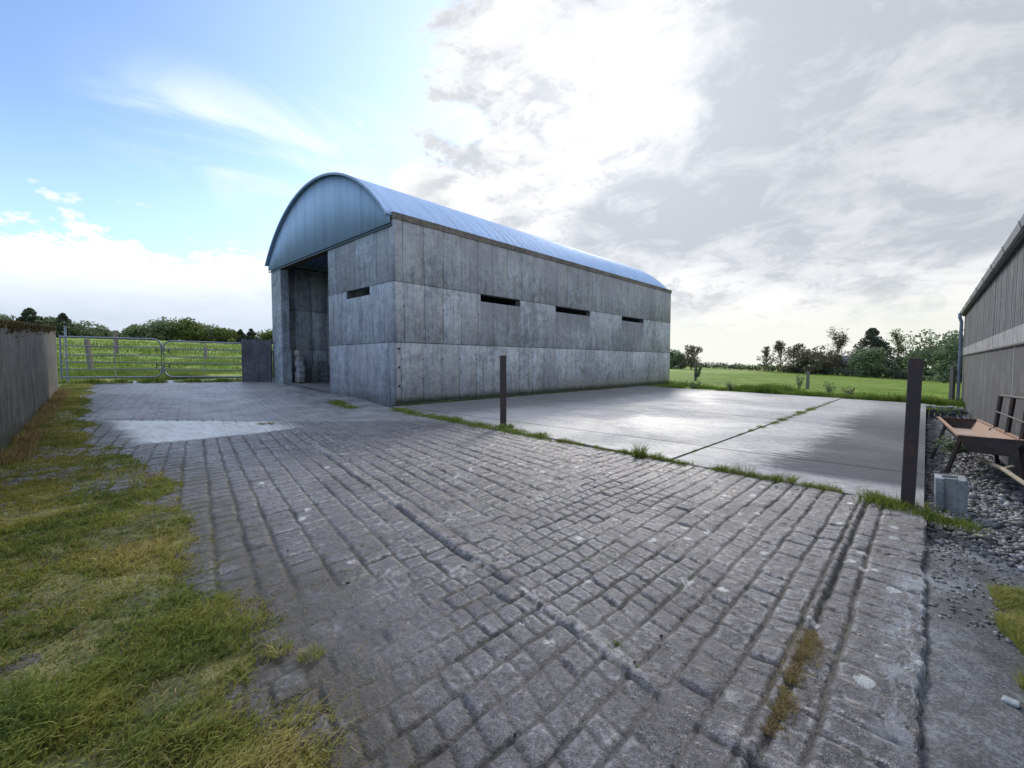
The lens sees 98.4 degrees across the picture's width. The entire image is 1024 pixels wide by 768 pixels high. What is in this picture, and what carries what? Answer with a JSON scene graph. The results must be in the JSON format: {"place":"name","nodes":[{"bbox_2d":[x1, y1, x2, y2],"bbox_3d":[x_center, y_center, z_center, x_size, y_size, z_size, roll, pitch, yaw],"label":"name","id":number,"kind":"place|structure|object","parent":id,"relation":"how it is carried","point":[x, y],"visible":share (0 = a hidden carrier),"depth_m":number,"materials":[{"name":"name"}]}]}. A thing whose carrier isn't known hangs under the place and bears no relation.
{"place":"outdoors","nodes":[
{"label":"outdoors","id":0,"kind":"place"},
{"bbox_2d":[58,377,241,383],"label":"verge grass","id":1,"kind":"structure","parent":0,"point":[124,380],"depth_m":16.30,"materials":[{"name":"green plant"}]},
{"bbox_2d":[0,383,426,767],"bbox_3d":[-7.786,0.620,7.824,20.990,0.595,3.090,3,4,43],"label":"lawn","id":2,"kind":"structure","parent":0,"point":[211,671],"depth_m":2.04,"materials":[{"name":"green plant"}]},
{"bbox_2d":[327,399,361,408],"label":"verge grass","id":3,"kind":"structure","parent":0,"point":[338,403],"depth_m":11.86,"materials":[{"name":"green plant"}]},
{"bbox_2d":[0,378,926,767],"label":"road","id":4,"kind":"structure","parent":0,"point":[460,586],"depth_m":2.48,"materials":[{"name":"stone setts"}]},
{"bbox_2d":[0,386,71,465],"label":"verge grass","id":5,"kind":"structure","parent":4,"relation":"on","point":[9,455],"depth_m":6.85,"materials":[{"name":"green plant"}]},
{"bbox_2d":[58,335,163,378],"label":"steel gate","id":6,"kind":"structure","parent":4,"relation":"on","point":[61,361],"depth_m":15.95,"materials":[{"name":"grey metal"}]},
{"bbox_2d":[256,421,276,424],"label":"grass tuft","id":7,"kind":"object","parent":4,"relation":"on","point":[272,423],"visible":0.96,"depth_m":8.80,"materials":[{"name":"green plant"}]},
{"bbox_2d":[259,631,296,659],"bbox_3d":[-1.004,1.129,1.915,0.182,0.059,0.179,3,4,43],"label":"grass tuft","id":8,"kind":"object","parent":4,"relation":"on","point":[285,647],"visible":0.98,"depth_m":1.91,"materials":[{"name":"green plant"}]},
{"bbox_2d":[293,640,330,663],"bbox_3d":[-0.853,1.137,1.870,0.167,0.048,0.161,0,3,0],"label":"grass tuft","id":9,"kind":"object","parent":4,"relation":"on","point":[314,651],"visible":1,"depth_m":1.88,"materials":[{"name":"green plant"}]},
{"bbox_2d":[257,436,718,735],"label":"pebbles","id":10,"kind":"object","parent":4,"relation":"on","point":[515,733],"visible":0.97,"depth_m":2.71,"materials":[{"name":"grey stone"}]},
{"bbox_2d":[555,437,630,454],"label":"verge grass","id":11,"kind":"structure","parent":4,"relation":"on","point":[584,444],"depth_m":6.55,"materials":[{"name":"green plant"}]},
{"bbox_2d":[608,636,639,667],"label":"verge grass","id":12,"kind":"structure","parent":4,"relation":"on","point":[616,644],"depth_m":1.96,"materials":[{"name":"green plant"}]},
{"bbox_2d":[628,443,648,458],"bbox_3d":[1.673,0.853,5.791,0.314,0.242,0.319,3,4,43],"label":"grass tuft","id":13,"kind":"object","parent":4,"relation":"on","point":[636,452],"visible":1,"depth_m":5.78,"materials":[{"name":"green plant"}]},
{"bbox_2d":[628,451,843,492],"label":"verge grass","id":14,"kind":"structure","parent":4,"relation":"on","point":[725,469],"depth_m":4.87,"materials":[{"name":"green plant"}]},
{"bbox_2d":[851,486,995,535],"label":"verge grass","id":15,"kind":"structure","parent":4,"relation":"on","point":[882,500],"depth_m":3.68,"materials":[{"name":"green plant"}]},
{"bbox_2d":[0,0,1023,367],"label":"sky","id":16,"kind":"structure","parent":0,"point":[792,171],"materials":[{"name":"white"}]},
{"bbox_2d":[56,338,995,559],"bbox_3d":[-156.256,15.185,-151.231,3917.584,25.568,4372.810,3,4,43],"label":"field","id":17,"kind":"structure","parent":0,"point":[711,376],"depth_m":35.74,"materials":[{"name":"green plant"}]},
{"bbox_2d":[0,314,15,320],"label":"tree","id":18,"kind":"object","parent":17,"relation":"on","point":[6,317],"visible":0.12,"depth_m":82.75,"materials":[{"name":"green plant"}]},
{"bbox_2d":[0,318,57,451],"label":"concrete wall","id":19,"kind":"structure","parent":17,"relation":"on","point":[28,372],"depth_m":7.82,"materials":[{"name":"grey concrete"}]},
{"bbox_2d":[15,307,42,323],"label":"tree","id":20,"kind":"object","parent":17,"relation":"on","point":[27,314],"visible":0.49,"depth_m":83.63,"materials":[{"name":"green plant"}]},
{"bbox_2d":[29,316,62,337],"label":"tree","id":21,"kind":"object","parent":17,"relation":"on","point":[50,320],"visible":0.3,"depth_m":85.45,"materials":[{"name":"green plant"}]},
{"bbox_2d":[52,312,79,336],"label":"tree","id":22,"kind":"object","parent":17,"relation":"on","point":[61,316],"visible":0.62,"depth_m":86.62,"materials":[{"name":"green plant"}]},
{"bbox_2d":[63,325,68,381],"bbox_3d":[-15.759,-1.036,15.617,0.074,2.060,0.074,1,3,21],"label":"gate post","id":23,"kind":"object","parent":17,"relation":"on","point":[66,356],"visible":0.83,"depth_m":15.60,"materials":[{"name":"grey metal"}]},
{"bbox_2d":[56,320,111,338],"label":"tree","id":24,"kind":"object","parent":17,"relation":"on","point":[78,329],"visible":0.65,"depth_m":88.51,"materials":[{"name":"green plant"}]},
{"bbox_2d":[84,339,94,368],"bbox_3d":[-19.676,-1.349,20.545,0.170,1.500,0.170,0,10,-3],"label":"fence post","id":25,"kind":"object","parent":17,"relation":"on","point":[88,350],"visible":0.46,"depth_m":20.48,"materials":[{"name":"grey wood"}]},
{"bbox_2d":[105,331,123,339],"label":"tree","id":26,"kind":"object","parent":17,"relation":"on","point":[111,335],"visible":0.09,"depth_m":93.89,"materials":[{"name":"green plant"}]},
{"bbox_2d":[113,330,118,352],"bbox_3d":[-32.115,-3.386,35.798,0.300,1.900,0.300,2,3,35],"label":"fence post","id":27,"kind":"object","parent":17,"relation":"on","point":[115,333],"visible":0.63,"depth_m":35.72,"materials":[{"name":"grey wood"}]},
{"bbox_2d":[119,323,163,339],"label":"tree","id":28,"kind":"object","parent":17,"relation":"on","point":[133,331],"visible":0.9,"depth_m":91.84,"materials":[{"name":"green plant"}]},
{"bbox_2d":[140,316,182,340],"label":"tree","id":29,"kind":"object","parent":17,"relation":"on","point":[158,325],"visible":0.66,"depth_m":95.13,"materials":[{"name":"green plant"}]},
{"bbox_2d":[56,339,272,381],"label":"rough grass","id":30,"kind":"structure","parent":17,"relation":"on","point":[84,373],"depth_m":26.90,"materials":[{"name":"green plant"}]},
{"bbox_2d":[159,317,207,340],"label":"tree","id":31,"kind":"object","parent":17,"relation":"on","point":[189,327],"visible":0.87,"depth_m":97.64,"materials":[{"name":"green plant"}]},
{"bbox_2d":[185,323,221,341],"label":"tree","id":32,"kind":"object","parent":17,"relation":"on","point":[210,333],"visible":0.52,"depth_m":102.20,"materials":[{"name":"green plant"}]},
{"bbox_2d":[207,327,241,341],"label":"tree","id":33,"kind":"object","parent":17,"relation":"on","point":[229,335],"visible":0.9,"depth_m":103.58,"materials":[{"name":"green plant"}]},
{"bbox_2d":[235,329,246,342],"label":"tree","id":34,"kind":"object","parent":17,"relation":"on","point":[242,333],"visible":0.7,"depth_m":106.09,"materials":[{"name":"green plant"}]},
{"bbox_2d":[246,328,256,338],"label":"tree","id":35,"kind":"object","parent":17,"relation":"on","point":[251,334],"visible":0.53,"depth_m":109.28,"materials":[{"name":"green plant"}]},
{"bbox_2d":[241,339,272,381],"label":"concrete wall","id":36,"kind":"structure","parent":17,"relation":"on","point":[256,354],"depth_m":17.84,"materials":[{"name":"grey concrete"}]},
{"bbox_2d":[163,340,241,377],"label":"steel gate","id":37,"kind":"structure","parent":36,"relation":"attached to","point":[169,349],"depth_m":17.24,"materials":[{"name":"grey metal"}]},
{"bbox_2d":[254,329,272,343],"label":"tree","id":38,"kind":"object","parent":17,"relation":"on","point":[266,335],"visible":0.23,"depth_m":109.17,"materials":[{"name":"green plant"}]},
{"bbox_2d":[265,172,671,407],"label":"barn","id":39,"kind":"structure","parent":17,"relation":"on","point":[385,296],"depth_m":14.67,"materials":[{"name":"concrete"}]},
{"bbox_2d":[295,377,304,382],"bbox_3d":[-8.542,-0.171,17.763,0.440,0.215,0.215,2,4,41],"label":"concrete block","id":40,"kind":"object","parent":39,"relation":"on","point":[299,379],"depth_m":17.63,"materials":[{"name":"grey concrete"}]},
{"bbox_2d":[295,372,304,376],"bbox_3d":[-8.544,-0.389,17.784,0.447,0.215,0.215,2,4,39],"label":"concrete block","id":41,"kind":"object","parent":40,"relation":"on","point":[299,374],"depth_m":17.66,"materials":[{"name":"grey concrete"}]},
{"bbox_2d":[296,366,304,371],"bbox_3d":[-8.495,-0.603,17.713,0.215,0.215,0.443,-2,4,-42],"label":"concrete block","id":42,"kind":"object","parent":41,"relation":"on","point":[300,368],"depth_m":17.57,"materials":[{"name":"grey concrete"}]},
{"bbox_2d":[294,361,302,365],"bbox_3d":[-8.566,-0.822,17.744,0.215,0.215,0.444,-3,4,-43],"label":"concrete block","id":43,"kind":"object","parent":42,"relation":"on","point":[298,363],"depth_m":17.60,"materials":[{"name":"grey concrete"}]},
{"bbox_2d":[295,355,304,360],"bbox_3d":[-8.525,-1.040,17.752,0.446,0.215,0.215,3,4,43],"label":"concrete block","id":44,"kind":"object","parent":43,"relation":"on","point":[299,357],"depth_m":17.62,"materials":[{"name":"grey concrete"}]},
{"bbox_2d":[294,350,303,354],"bbox_3d":[-8.536,-1.254,17.692,0.445,0.215,0.215,2,4,41],"label":"concrete block","id":45,"kind":"object","parent":44,"relation":"on","point":[298,352],"depth_m":17.57,"materials":[{"name":"grey concrete"}]},
{"bbox_2d":[311,376,320,381],"bbox_3d":[-8.306,-0.217,18.717,0.215,0.215,0.304,2,4,40],"label":"concrete block","id":46,"kind":"object","parent":39,"relation":"on","point":[315,378],"depth_m":18.62,"materials":[{"name":"grey concrete"}]},
{"bbox_2d":[311,371,319,375],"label":"concrete block","id":47,"kind":"object","parent":46,"relation":"on","point":[315,373],"depth_m":18.66,"materials":[{"name":"grey concrete"}]},
{"bbox_2d":[311,366,319,370],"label":"concrete block","id":48,"kind":"object","parent":47,"relation":"on","point":[315,368],"depth_m":18.64,"materials":[{"name":"grey concrete"}]},
{"bbox_2d":[321,376,326,380],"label":"concrete block","id":49,"kind":"object","parent":39,"relation":"on","point":[323,378],"depth_m":18.94,"materials":[{"name":"grey concrete"}]},
{"bbox_2d":[320,371,327,375],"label":"concrete block","id":50,"kind":"object","parent":49,"relation":"on","point":[323,373],"depth_m":18.89,"materials":[{"name":"grey concrete"}]},
{"bbox_2d":[320,366,327,370],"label":"concrete block","id":51,"kind":"object","parent":50,"relation":"on","point":[323,368],"depth_m":18.88,"materials":[{"name":"grey concrete"}]},
{"bbox_2d":[318,361,326,365],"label":"concrete block","id":52,"kind":"object","parent":51,"relation":"on","point":[322,363],"depth_m":18.89,"materials":[{"name":"grey concrete"}]},
{"bbox_2d":[410,384,662,404],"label":"verge grass","id":53,"kind":"structure","parent":17,"relation":"on","point":[536,394],"depth_m":16.66,"materials":[{"name":"green plant"}]},
{"bbox_2d":[670,349,684,368],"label":"tree","id":54,"kind":"object","parent":17,"relation":"on","point":[676,356],"visible":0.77,"depth_m":92.94,"materials":[{"name":"green plant"}]},
{"bbox_2d":[679,344,702,368],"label":"tree","id":55,"kind":"object","parent":17,"relation":"on","point":[692,360],"visible":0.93,"depth_m":91.83,"materials":[{"name":"green plant"}]},
{"bbox_2d":[686,381,700,388],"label":"weed","id":56,"kind":"object","parent":17,"relation":"on","point":[692,385],"visible":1,"depth_m":21.79,"materials":[{"name":"green plant"}]},
{"bbox_2d":[694,364,696,380],"bbox_3d":[12.299,-0.759,29.602,0.140,1.150,0.140,2,3,36],"label":"fence post","id":57,"kind":"object","parent":17,"relation":"on","point":[695,366],"visible":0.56,"depth_m":29.56,"materials":[{"name":"grey wood"}]},
{"bbox_2d":[695,363,702,380],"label":"weed","id":58,"kind":"object","parent":17,"relation":"on","point":[697,374],"visible":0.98,"depth_m":29.34,"materials":[{"name":"green plant"}]},
{"bbox_2d":[725,381,735,390],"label":"weed","id":59,"kind":"object","parent":17,"relation":"on","point":[729,386],"visible":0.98,"depth_m":20.47,"materials":[{"name":"green plant"}]},
{"bbox_2d":[756,346,774,367],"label":"tree","id":60,"kind":"object","parent":17,"relation":"on","point":[766,353],"visible":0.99,"depth_m":89.83,"materials":[{"name":"green plant"}]},
{"bbox_2d":[767,340,788,371],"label":"tree","id":61,"kind":"object","parent":17,"relation":"on","point":[780,346],"visible":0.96,"depth_m":87.67,"materials":[{"name":"green plant"}]},
{"bbox_2d":[779,343,810,372],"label":"tree","id":62,"kind":"object","parent":17,"relation":"on","point":[797,353],"visible":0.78,"depth_m":84.25,"materials":[{"name":"green plant"}]},
{"bbox_2d":[796,374,804,388],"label":"weed","id":63,"kind":"object","parent":17,"relation":"on","point":[800,383],"visible":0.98,"depth_m":23.31,"materials":[{"name":"green plant"}]},
{"bbox_2d":[677,362,935,379],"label":"hedge","id":64,"kind":"object","parent":17,"relation":"on","point":[827,370],"visible":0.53,"depth_m":81.61,"materials":[{"name":"green plant"}]},
{"bbox_2d":[806,371,809,388],"bbox_3d":[15.577,-0.185,23.253,0.160,0.950,0.160,2,3,35],"label":"fence post","id":65,"kind":"object","parent":17,"relation":"on","point":[807,379],"visible":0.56,"depth_m":23.19,"materials":[{"name":"grey wood"}]},
{"bbox_2d":[801,345,844,374],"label":"tree","id":66,"kind":"object","parent":17,"relation":"on","point":[818,364],"visible":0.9,"depth_m":79.95,"materials":[{"name":"green plant"}]},
{"bbox_2d":[823,381,835,393],"bbox_3d":[13.181,0.179,18.346,0.420,0.680,0.670,1,3,25],"label":"weed","id":67,"kind":"object","parent":17,"relation":"on","point":[829,388],"visible":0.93,"depth_m":18.37,"materials":[{"name":"green plant"}]},
{"bbox_2d":[821,351,851,373],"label":"farmhouse","id":68,"kind":"object","parent":17,"relation":"on","point":[844,357],"visible":0.09,"depth_m":88.61,"materials":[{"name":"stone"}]},
{"bbox_2d":[821,326,858,364],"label":"tree","id":69,"kind":"object","parent":17,"relation":"on","point":[840,342],"visible":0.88,"depth_m":80.57,"materials":[{"name":"green plant"}]},
{"bbox_2d":[842,386,858,394],"bbox_3d":[13.835,0.304,18.127,0.424,0.477,0.582,0,3,-7],"label":"weed","id":70,"kind":"object","parent":17,"relation":"on","point":[849,392],"visible":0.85,"depth_m":18.11,"materials":[{"name":"green plant"}]},
{"bbox_2d":[846,346,891,377],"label":"tree","id":71,"kind":"object","parent":17,"relation":"on","point":[860,360],"visible":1,"depth_m":70.86,"materials":[{"name":"green plant"}]},
{"bbox_2d":[840,328,902,375],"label":"tree","id":72,"kind":"object","parent":17,"relation":"on","point":[872,336],"visible":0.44,"depth_m":76.48,"materials":[{"name":"green plant"}]},
{"bbox_2d":[884,328,914,357],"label":"tree","id":73,"kind":"object","parent":17,"relation":"on","point":[900,340],"visible":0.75,"depth_m":77.77,"materials":[{"name":"green plant"}]},
{"bbox_2d":[889,352,927,378],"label":"tree","id":74,"kind":"object","parent":17,"relation":"on","point":[898,360],"visible":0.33,"depth_m":68.71,"materials":[{"name":"green plant"}]},
{"bbox_2d":[901,329,963,381],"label":"tree","id":75,"kind":"object","parent":17,"relation":"on","point":[924,354],"visible":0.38,"depth_m":61.97,"materials":[{"name":"green plant"}]},
{"bbox_2d":[928,340,962,383],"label":"tree","id":76,"kind":"object","parent":17,"relation":"on","point":[944,361],"visible":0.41,"depth_m":52.15,"materials":[{"name":"green plant"}]},
{"bbox_2d":[948,367,955,399],"bbox_3d":[16.680,0.015,16.731,0.130,1.350,0.130,0,3,-9],"label":"fence post","id":77,"kind":"object","parent":17,"relation":"on","point":[952,379],"visible":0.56,"depth_m":16.69,"materials":[{"name":"grey wood"}]},
{"bbox_2d":[956,214,1023,479],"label":"shed","id":78,"kind":"structure","parent":17,"relation":"on","point":[992,311],"depth_m":8.59,"materials":[{"name":"metal"}]},
{"bbox_2d":[394,386,840,459],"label":"yard","id":79,"kind":"structure","parent":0,"point":[675,423],"depth_m":10.82,"materials":[{"name":"concrete"}]},
{"bbox_2d":[388,406,561,442],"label":"verge grass","id":80,"kind":"structure","parent":79,"relation":"on","point":[485,425],"depth_m":8.68,"materials":[{"name":"green plant"}]},
{"bbox_2d":[500,355,505,424],"bbox_3d":[-0.173,0.190,8.687,0.120,1.500,0.100,0,3,-5],"label":"steel post","id":81,"kind":"object","parent":79,"relation":"on","point":[502,389],"visible":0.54,"depth_m":8.63,"materials":[{"name":"grey metal"}]},
{"bbox_2d":[498,422,514,427],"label":"grass tuft","id":82,"kind":"object","parent":79,"relation":"on","point":[506,425],"visible":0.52,"depth_m":8.33,"materials":[{"name":"green plant"}]},
{"bbox_2d":[678,428,758,457],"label":"joint grass","id":83,"kind":"structure","parent":79,"relation":"on","point":[749,430],"depth_m":7.35,"materials":[{"name":"green plant"}]},
{"bbox_2d":[751,602,845,744],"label":"dry grass","id":84,"kind":"structure","parent":0,"point":[804,650],"depth_m":1.74,"materials":[{"name":"plant"}]},
{"bbox_2d":[674,399,925,506],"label":"yard","id":85,"kind":"structure","parent":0,"point":[849,446],"depth_m":6.41,"materials":[{"name":"concrete"}]},
{"bbox_2d":[732,460,757,476],"bbox_3d":[2.566,0.920,4.918,0.322,0.193,0.319,3,4,43],"label":"grass tuft","id":86,"kind":"object","parent":85,"relation":"on","point":[738,467],"visible":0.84,"depth_m":4.92,"materials":[{"name":"green plant"}]},
{"bbox_2d":[756,408,817,428],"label":"joint grass","id":87,"kind":"structure","parent":85,"relation":"on","point":[798,414],"depth_m":10.32,"materials":[{"name":"green plant"}]},
{"bbox_2d":[771,470,802,483],"bbox_3d":[2.875,0.966,4.635,0.343,0.128,0.337,-2,3,-37],"label":"grass tuft","id":88,"kind":"object","parent":85,"relation":"on","point":[793,480],"visible":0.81,"depth_m":4.61,"materials":[{"name":"green plant"}]},
{"bbox_2d":[900,358,922,504],"bbox_3d":[3.450,0.484,3.817,0.090,1.405,0.100,3,4,39],"label":"steel post","id":89,"kind":"object","parent":85,"relation":"on","point":[911,428],"visible":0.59,"depth_m":3.77,"materials":[{"name":"brown metal"}]},
{"bbox_2d":[655,378,964,405],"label":"rough grass","id":90,"kind":"structure","parent":0,"point":[767,388],"depth_m":18.37,"materials":[{"name":"green plant"}]},
{"bbox_2d":[920,542,1023,767],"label":"dirt path","id":91,"kind":"structure","parent":0,"point":[970,718],"depth_m":1.79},
{"bbox_2d":[1001,695,1020,707],"bbox_3d":[1.881,1.196,1.664,0.044,0.014,0.049,-2,3,-35],"label":"flat stone","id":92,"kind":"object","parent":91,"relation":"on","point":[1011,701],"visible":1,"depth_m":1.66,"materials":[{"name":"stone"}]},
{"bbox_2d":[925,413,1023,571],"bbox_3d":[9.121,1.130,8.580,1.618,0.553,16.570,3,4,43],"label":"gravel","id":93,"kind":"structure","parent":0,"point":[979,511],"depth_m":4.13,"materials":[{"name":"grey gravel"}]},
{"bbox_2d":[925,405,968,418],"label":"stone wall","id":94,"kind":"structure","parent":93,"relation":"on","point":[952,413],"depth_m":13.68,"materials":[{"name":"stone"}]},
{"bbox_2d":[934,473,967,513],"bbox_3d":[4.040,1.010,4.071,0.207,0.310,0.190,0,4,40],"label":"concrete block","id":95,"kind":"object","parent":93,"relation":"on","point":[950,492],"depth_m":4.02,"materials":[{"name":"grey concrete"}]},
{"bbox_2d":[932,435,972,453],"bbox_3d":[6.578,0.894,6.482,0.567,0.272,0.405,0,3,-6],"label":"weed","id":96,"kind":"object","parent":93,"relation":"on","point":[962,449],"visible":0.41,"depth_m":6.50,"materials":[{"name":"green plant"}]},
{"bbox_2d":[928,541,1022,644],"bbox_3d":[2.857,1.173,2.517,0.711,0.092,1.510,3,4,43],"label":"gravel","id":97,"kind":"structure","parent":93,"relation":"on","point":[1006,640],"depth_m":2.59,"materials":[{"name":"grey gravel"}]},
{"bbox_2d":[930,395,1023,479],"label":"feed trough","id":98,"kind":"object","parent":93,"relation":"on","point":[976,436],"visible":0.99,"depth_m":5.51,"materials":[{"name":"wood"}]},
{"bbox_2d":[974,456,1023,485],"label":"wooden stick","id":99,"kind":"object","parent":93,"relation":"on","point":[1010,474],"visible":1,"depth_m":4.57,"materials":[{"name":"brown wood"}]},
{"bbox_2d":[982,578,1023,700],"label":"bank grass","id":100,"kind":"structure","parent":0,"point":[1012,624],"depth_m":2.22,"materials":[{"name":"green plant"}]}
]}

